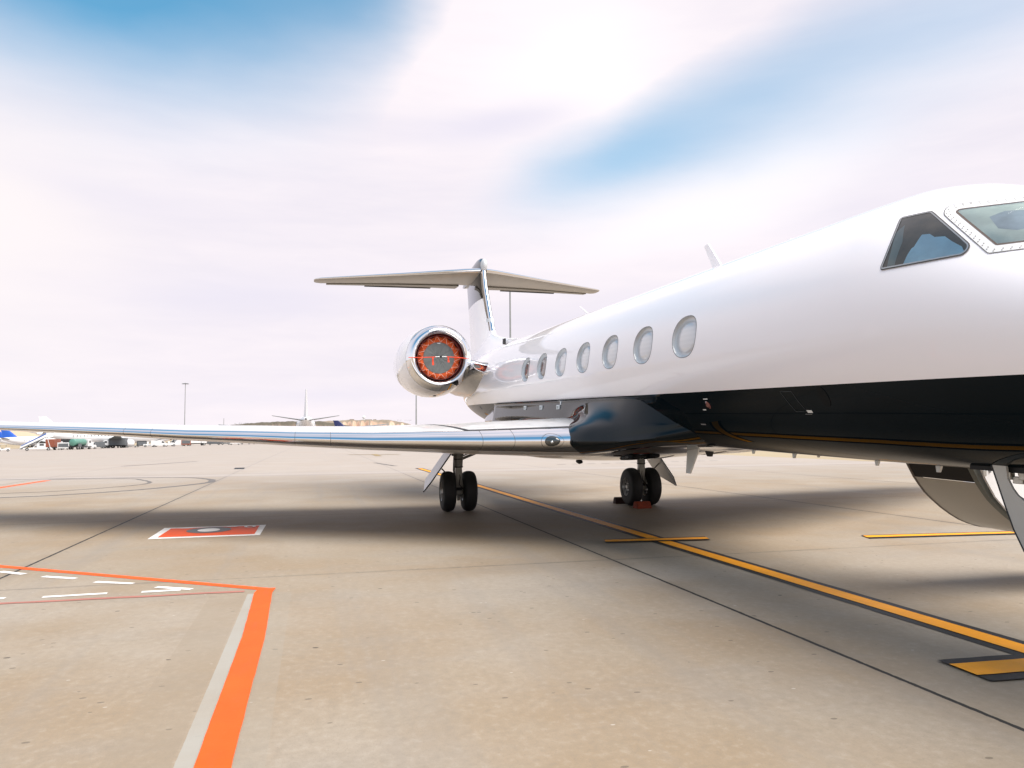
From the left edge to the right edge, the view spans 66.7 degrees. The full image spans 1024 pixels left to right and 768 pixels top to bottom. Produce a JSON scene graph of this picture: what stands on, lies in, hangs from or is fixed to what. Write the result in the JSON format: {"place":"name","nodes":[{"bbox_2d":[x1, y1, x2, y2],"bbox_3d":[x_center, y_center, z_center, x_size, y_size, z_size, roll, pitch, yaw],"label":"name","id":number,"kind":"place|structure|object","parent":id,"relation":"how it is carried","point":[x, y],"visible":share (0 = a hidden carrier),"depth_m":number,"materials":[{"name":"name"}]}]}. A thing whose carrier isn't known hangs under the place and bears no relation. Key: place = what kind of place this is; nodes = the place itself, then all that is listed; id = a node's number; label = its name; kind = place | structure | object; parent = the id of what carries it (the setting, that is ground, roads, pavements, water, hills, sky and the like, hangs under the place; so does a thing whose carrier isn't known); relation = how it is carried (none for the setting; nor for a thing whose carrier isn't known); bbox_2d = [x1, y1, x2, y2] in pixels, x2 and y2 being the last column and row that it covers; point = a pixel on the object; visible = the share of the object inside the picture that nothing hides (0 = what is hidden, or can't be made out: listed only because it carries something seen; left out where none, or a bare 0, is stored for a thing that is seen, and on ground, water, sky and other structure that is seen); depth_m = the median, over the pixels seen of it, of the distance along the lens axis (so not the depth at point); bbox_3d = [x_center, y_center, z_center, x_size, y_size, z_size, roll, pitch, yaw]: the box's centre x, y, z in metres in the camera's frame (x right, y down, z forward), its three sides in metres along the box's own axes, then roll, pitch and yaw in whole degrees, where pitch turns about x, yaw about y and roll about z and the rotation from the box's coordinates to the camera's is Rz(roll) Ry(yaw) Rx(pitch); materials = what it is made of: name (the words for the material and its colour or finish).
{"place":"outdoors","nodes":[
{"label":"outdoors","id":0,"kind":"place"},
{"bbox_2d":[0,430,40,436],"bbox_3d":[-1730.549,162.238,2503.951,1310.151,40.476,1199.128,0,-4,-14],"label":"hills","id":1,"kind":"structure","parent":0,"point":[22,434],"depth_m":2388.04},
{"bbox_2d":[166,440,175,445],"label":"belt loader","id":2,"kind":"object","parent":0,"point":[168,442],"visible":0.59,"depth_m":244.30,"materials":[{"name":"white metal"}]},
{"bbox_2d":[235,421,348,425],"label":"hills","id":3,"kind":"structure","parent":0,"point":[293,423],"depth_m":2116.51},
{"bbox_2d":[324,420,410,425],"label":"hills","id":4,"kind":"structure","parent":0,"point":[363,422],"depth_m":2439.91,"materials":[{"name":"soil"}]},
{"bbox_2d":[0,439,885,461],"bbox_3d":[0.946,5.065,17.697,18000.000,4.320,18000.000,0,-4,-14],"label":"ground","id":5,"kind":"structure","parent":0,"point":[757,453],"depth_m":62.98,"materials":[{"name":"beige concrete"}]},
{"bbox_2d":[182,383,187,424],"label":"floodlight mast","id":6,"kind":"object","parent":5,"relation":"on","point":[185,394],"visible":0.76,"depth_m":485.49,"materials":[{"name":"metal"}]},
{"bbox_2d":[415,395,416,424],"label":"floodlight mast","id":7,"kind":"object","parent":5,"relation":"on","point":[416,410],"visible":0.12,"depth_m":302.47,"materials":[{"name":"metal"}]},
{"bbox_2d":[509,292,510,337],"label":"floodlight mast","id":8,"kind":"object","parent":5,"relation":"on","point":[509,314],"visible":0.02,"depth_m":179.31,"materials":[{"name":"metal"}]},
{"bbox_2d":[0,443,1023,767],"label":"apron","id":9,"kind":"object","parent":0,"point":[412,623],"visible":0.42,"depth_m":7.22,"materials":[{"name":"concrete"}]},
{"bbox_2d":[0,571,26,574],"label":"white dash","id":10,"kind":"object","parent":9,"relation":"on","point":[12,572],"visible":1,"depth_m":9.78,"materials":[{"name":"paint"}]},
{"bbox_2d":[0,432,36,447],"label":"airliner","id":11,"kind":"object","parent":9,"relation":"on","point":[10,443],"visible":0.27,"depth_m":375.20,"materials":[{"name":"white metal"}]},
{"bbox_2d":[0,480,49,487],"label":"red line","id":12,"kind":"object","parent":9,"relation":"on","point":[23,483],"visible":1,"depth_m":29.06,"materials":[{"name":"orange paint"}]},
{"bbox_2d":[0,430,53,444],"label":"airliner","id":13,"kind":"object","parent":9,"relation":"on","point":[9,436],"visible":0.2,"depth_m":347.12,"materials":[{"name":"white metal"}]},
{"bbox_2d":[19,433,52,450],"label":"mobile stairs","id":14,"kind":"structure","parent":9,"relation":"on","point":[37,439],"depth_m":206.44,"materials":[{"name":"white metal"}]},
{"bbox_2d":[45,439,62,449],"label":"box truck","id":15,"kind":"object","parent":9,"relation":"on","point":[53,443],"visible":0.64,"depth_m":213.68,"materials":[{"name":"red metal"}]},
{"bbox_2d":[43,576,74,578],"bbox_3d":[-5.482,2.341,9.412,0.508,0.001,0.093,-2,-4,18],"label":"white dash","id":16,"kind":"object","parent":9,"relation":"on","point":[59,577],"visible":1,"depth_m":9.40,"materials":[{"name":"paint"}]},
{"bbox_2d":[57,442,68,449],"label":"baggage cart","id":17,"kind":"object","parent":9,"relation":"on","point":[62,445],"visible":0.94,"depth_m":213.59,"materials":[{"name":"metal"}]},
{"bbox_2d":[61,439,70,448],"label":"box truck","id":18,"kind":"object","parent":9,"relation":"on","point":[65,440],"visible":0.07,"depth_m":225.84,"materials":[{"name":"black"}]},
{"bbox_2d":[42,592,107,597],"bbox_3d":[-4.689,2.265,8.341,0.621,0.001,0.093,1,-4,-16],"label":"white dash","id":19,"kind":"object","parent":9,"relation":"on","point":[74,595],"visible":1,"depth_m":8.33,"materials":[{"name":"paint"}]},
{"bbox_2d":[0,479,151,493],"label":"tyre mark","id":20,"kind":"object","parent":9,"relation":"on","point":[106,487],"visible":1,"depth_m":27.09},
{"bbox_2d":[68,439,91,449],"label":"fuel truck","id":21,"kind":"object","parent":9,"relation":"on","point":[79,443],"visible":0.98,"depth_m":211.87,"materials":[{"name":"green metal"}]},
{"bbox_2d":[29,417,169,447],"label":"airliner","id":22,"kind":"object","parent":9,"relation":"on","point":[132,441],"visible":0.41,"depth_m":237.72,"materials":[{"name":"white metal"}]},
{"bbox_2d":[95,442,104,448],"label":"baggage cart","id":23,"kind":"object","parent":9,"relation":"on","point":[98,444],"visible":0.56,"depth_m":230.33,"materials":[{"name":"metal"}]},
{"bbox_2d":[0,477,214,497],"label":"tyre mark","id":24,"kind":"object","parent":9,"relation":"on","point":[211,480],"visible":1,"depth_m":28.48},
{"bbox_2d":[93,581,132,583],"bbox_3d":[-4.630,2.311,9.048,0.519,0.001,0.091,-1,-4,13],"label":"white dash","id":25,"kind":"object","parent":9,"relation":"on","point":[112,582],"visible":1,"depth_m":9.05,"materials":[{"name":"paint"}]},
{"bbox_2d":[103,438,127,447],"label":"box truck","id":26,"kind":"object","parent":9,"relation":"on","point":[123,442],"visible":0.96,"depth_m":237.16,"materials":[{"name":"black metal"}]},
{"bbox_2d":[0,590,244,603],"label":"faded line","id":27,"kind":"object","parent":9,"relation":"on","point":[120,597],"visible":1,"depth_m":8.20,"materials":[{"name":"red paint"}]},
{"bbox_2d":[0,565,263,589],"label":"safety line","id":28,"kind":"object","parent":9,"relation":"on","point":[144,578],"visible":1,"depth_m":9.36,"materials":[{"name":"orange paint"}]},
{"bbox_2d":[136,441,146,446],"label":"baggage cart","id":29,"kind":"object","parent":9,"relation":"on","point":[140,442],"visible":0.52,"depth_m":244.20,"materials":[{"name":"black"}]},
{"bbox_2d":[138,439,160,446],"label":"belt loader","id":30,"kind":"object","parent":9,"relation":"on","point":[146,444],"visible":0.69,"depth_m":237.74,"materials":[{"name":"white metal"}]},
{"bbox_2d":[151,441,166,446],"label":"service van","id":31,"kind":"object","parent":9,"relation":"on","point":[158,443],"visible":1,"depth_m":237.09,"materials":[{"name":"white metal"}]},
{"bbox_2d":[141,589,180,592],"bbox_3d":[-3.851,2.271,8.536,0.401,0.001,0.096,0,-4,-14],"label":"white dash","id":32,"kind":"object","parent":9,"relation":"on","point":[161,590],"visible":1,"depth_m":8.55,"materials":[{"name":"paint"}]},
{"bbox_2d":[154,586,193,589],"bbox_3d":[-3.782,2.280,8.689,0.480,0.001,0.096,-2,-4,17],"label":"white dash","id":33,"kind":"object","parent":9,"relation":"on","point":[173,587],"visible":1,"depth_m":8.72,"materials":[{"name":"paint"}]},
{"bbox_2d":[170,440,184,445],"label":"service van","id":34,"kind":"object","parent":9,"relation":"on","point":[177,442],"visible":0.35,"depth_m":252.07,"materials":[{"name":"white metal"}]},
{"bbox_2d":[181,440,190,445],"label":"baggage cart","id":35,"kind":"object","parent":9,"relation":"on","point":[185,442],"visible":0.92,"depth_m":245.85,"materials":[{"name":"metal"}]},
{"bbox_2d":[187,441,206,445],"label":"box truck","id":36,"kind":"object","parent":9,"relation":"on","point":[200,442],"visible":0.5,"depth_m":254.74,"materials":[{"name":"white metal"}]},
{"bbox_2d":[148,525,265,538],"bbox_3d":[-5.395,2.637,13.912,1.810,0.001,1.640,0,-4,-14],"label":"stand marking border","id":37,"kind":"object","parent":9,"relation":"on","point":[257,532],"visible":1,"depth_m":13.42,"materials":[{"name":"white paint"}]},
{"bbox_2d":[159,525,259,536],"bbox_3d":[-5.381,2.634,13.918,1.560,0.001,1.325,0,-4,-14],"label":"stand marking panel","id":38,"kind":"object","parent":37,"relation":"on","point":[175,532],"visible":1,"depth_m":13.74,"materials":[{"name":"red paint"}]},
{"bbox_2d":[186,527,230,532],"bbox_3d":[-5.479,2.640,14.061,0.760,0.001,0.900,0,-4,-14],"label":"stand marking ring","id":39,"kind":"object","parent":38,"relation":"on","point":[220,530],"visible":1,"depth_m":14.00,"materials":[{"name":"grey paint"}]},
{"bbox_2d":[197,528,219,531],"bbox_3d":[-5.472,2.634,14.032,0.380,0.001,0.500,0,-4,-14],"label":"stand marking disc","id":40,"kind":"object","parent":39,"relation":"on","point":[208,529],"visible":1,"depth_m":14.08,"materials":[{"name":"white paint"}]},
{"bbox_2d":[207,441,220,444],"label":"service van","id":41,"kind":"object","parent":9,"relation":"on","point":[210,443],"visible":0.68,"depth_m":259.90,"materials":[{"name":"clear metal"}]},
{"bbox_2d":[194,588,274,767],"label":"safety line","id":42,"kind":"object","parent":9,"relation":"on","point":[218,746],"visible":1,"depth_m":5.08,"materials":[{"name":"orange paint"}]},
{"bbox_2d":[218,389,387,425],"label":"airliner","id":43,"kind":"object","parent":9,"relation":"on","point":[305,420],"visible":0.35,"depth_m":247.56,"materials":[{"name":"white metal"}]},
{"bbox_2d":[333,420,344,425],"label":"airliner","id":44,"kind":"object","parent":9,"relation":"on","point":[337,423],"visible":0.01,"depth_m":320.35,"materials":[{"name":"blue metal"}]},
{"bbox_2d":[349,454,398,454],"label":"old marking","id":45,"kind":"object","parent":9,"relation":"on","point":[371,454],"visible":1,"depth_m":71.83,"materials":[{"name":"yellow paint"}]},
{"bbox_2d":[0,183,1023,551],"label":"business jet","id":46,"kind":"object","parent":9,"relation":"on","point":[890,333],"visible":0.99,"depth_m":7.83,"materials":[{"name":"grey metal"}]},
{"bbox_2d":[408,335,468,379],"bbox_3d":[-1.919,-0.693,20.288,1.592,1.176,0.391,0,-2,-14],"label":"engine inlet cover","id":47,"kind":"object","parent":46,"relation":"attached to","point":[438,357],"visible":1,"depth_m":20.44,"materials":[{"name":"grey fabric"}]},
{"bbox_2d":[521,357,529,381],"bbox_3d":[0.308,-0.292,15.750,0.102,0.491,0.595,0,-2,-14],"label":"window","id":48,"kind":"structure","parent":46,"relation":"in","point":[525,367],"depth_m":15.87,"materials":[{"name":"grey"}]},
{"bbox_2d":[537,353,546,378],"bbox_3d":[0.594,-0.334,14.622,0.102,0.491,0.595,0,-2,-14],"label":"window","id":49,"kind":"structure","parent":46,"relation":"in","point":[541,366],"depth_m":14.73,"materials":[{"name":"grey glass"}]},
{"bbox_2d":[555,348,566,375],"bbox_3d":[0.880,-0.377,13.495,0.102,0.491,0.595,0,-2,-14],"label":"window","id":50,"kind":"structure","parent":46,"relation":"in","point":[560,362],"depth_m":13.60,"materials":[{"name":"grey"}]},
{"bbox_2d":[576,342,589,372],"bbox_3d":[1.165,-0.419,12.367,0.102,0.491,0.595,0,-2,-14],"label":"window","id":51,"kind":"structure","parent":46,"relation":"in","point":[582,361],"depth_m":12.45,"materials":[{"name":"grey"}]},
{"bbox_2d":[602,335,617,368],"bbox_3d":[1.451,-0.461,11.240,0.102,0.491,0.595,0,-2,-14],"label":"window","id":52,"kind":"structure","parent":46,"relation":"in","point":[609,354],"depth_m":11.31,"materials":[{"name":"grey glass"}]},
{"bbox_2d":[633,326,652,363],"bbox_3d":[1.736,-0.504,10.112,0.102,0.491,0.595,0,-2,-14],"label":"window","id":53,"kind":"structure","parent":46,"relation":"in","point":[642,347],"depth_m":10.18,"materials":[{"name":"grey"}]},
{"bbox_2d":[672,315,696,357],"bbox_3d":[2.022,-0.546,8.985,0.102,0.491,0.595,0,-2,-14],"label":"window","id":54,"kind":"structure","parent":46,"relation":"in","point":[684,334],"depth_m":9.04,"materials":[{"name":"grey glass"}]},
{"bbox_2d":[880,211,969,269],"bbox_3d":[3.053,-1.098,5.702,0.346,0.466,0.798,0,-2,-14],"label":"cockpit window","id":55,"kind":"structure","parent":46,"relation":"in","point":[922,237],"depth_m":5.73,"materials":[{"name":"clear glass"}]},
{"bbox_2d":[613,497,625,503],"bbox_3d":[2.665,2.829,18.926,0.360,0.155,0.251,0,-4,-11],"label":"wheel chock","id":56,"kind":"object","parent":9,"relation":"on","point":[617,500],"visible":0.54,"depth_m":18.82,"materials":[{"name":"black rubber"}]},
{"bbox_2d":[633,501,651,508],"bbox_3d":[2.960,2.745,17.683,0.360,0.155,0.251,1,-4,-18],"label":"wheel chock","id":57,"kind":"object","parent":9,"relation":"on","point":[641,504],"visible":1,"depth_m":17.60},
{"bbox_2d":[604,536,709,542],"bbox_3d":[2.292,2.462,12.311,1.756,0.001,0.407,0,-4,-8],"label":"cross bar border","id":58,"kind":"object","parent":9,"relation":"on","point":[656,540],"visible":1,"depth_m":12.20,"materials":[{"name":"black paint"}]},
{"bbox_2d":[605,537,708,541],"bbox_3d":[2.292,2.458,12.311,1.725,0.001,0.225,0,-4,-8],"label":"cross bar","id":59,"kind":"object","parent":58,"relation":"on","point":[656,539],"visible":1,"depth_m":12.30,"materials":[{"name":"yellow paint"}]},
{"bbox_2d":[416,468,1023,655],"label":"taxi line border","id":60,"kind":"object","parent":9,"relation":"on","point":[969,638],"visible":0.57,"depth_m":8.20,"materials":[{"name":"black paint"}]},
{"bbox_2d":[418,468,1023,652],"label":"taxi line","id":61,"kind":"object","parent":60,"relation":"on","point":[1010,644],"visible":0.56,"depth_m":8.24,"materials":[{"name":"yellow paint"}]},
{"bbox_2d":[862,531,1014,537],"bbox_3d":[7.471,2.447,12.706,3.738,0.001,0.368,0,-4,-8],"label":"cross bar border","id":62,"kind":"object","parent":9,"relation":"on","point":[941,535],"visible":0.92,"depth_m":12.59,"materials":[{"name":"black paint"}]},
{"bbox_2d":[865,532,1013,536],"bbox_3d":[7.471,2.443,12.706,3.702,0.001,0.196,0,-4,-8],"label":"cross bar","id":63,"kind":"object","parent":62,"relation":"on","point":[936,534],"visible":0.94,"depth_m":12.62,"materials":[{"name":"yellow paint"}]},
{"bbox_2d":[939,654,1023,680],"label":"cross bar border","id":64,"kind":"object","parent":9,"relation":"on","point":[1006,676],"visible":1,"depth_m":5.64,"materials":[{"name":"black paint"}]},
{"bbox_2d":[951,658,1023,674],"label":"cross bar","id":65,"kind":"object","parent":64,"relation":"on","point":[996,666],"visible":1,"depth_m":5.51,"materials":[{"name":"yellow paint"}]},
{"bbox_2d":[0,0,1023,424],"label":"sky","id":66,"kind":"structure","parent":0,"point":[178,178],"materials":[{"name":"white"}]}
]}

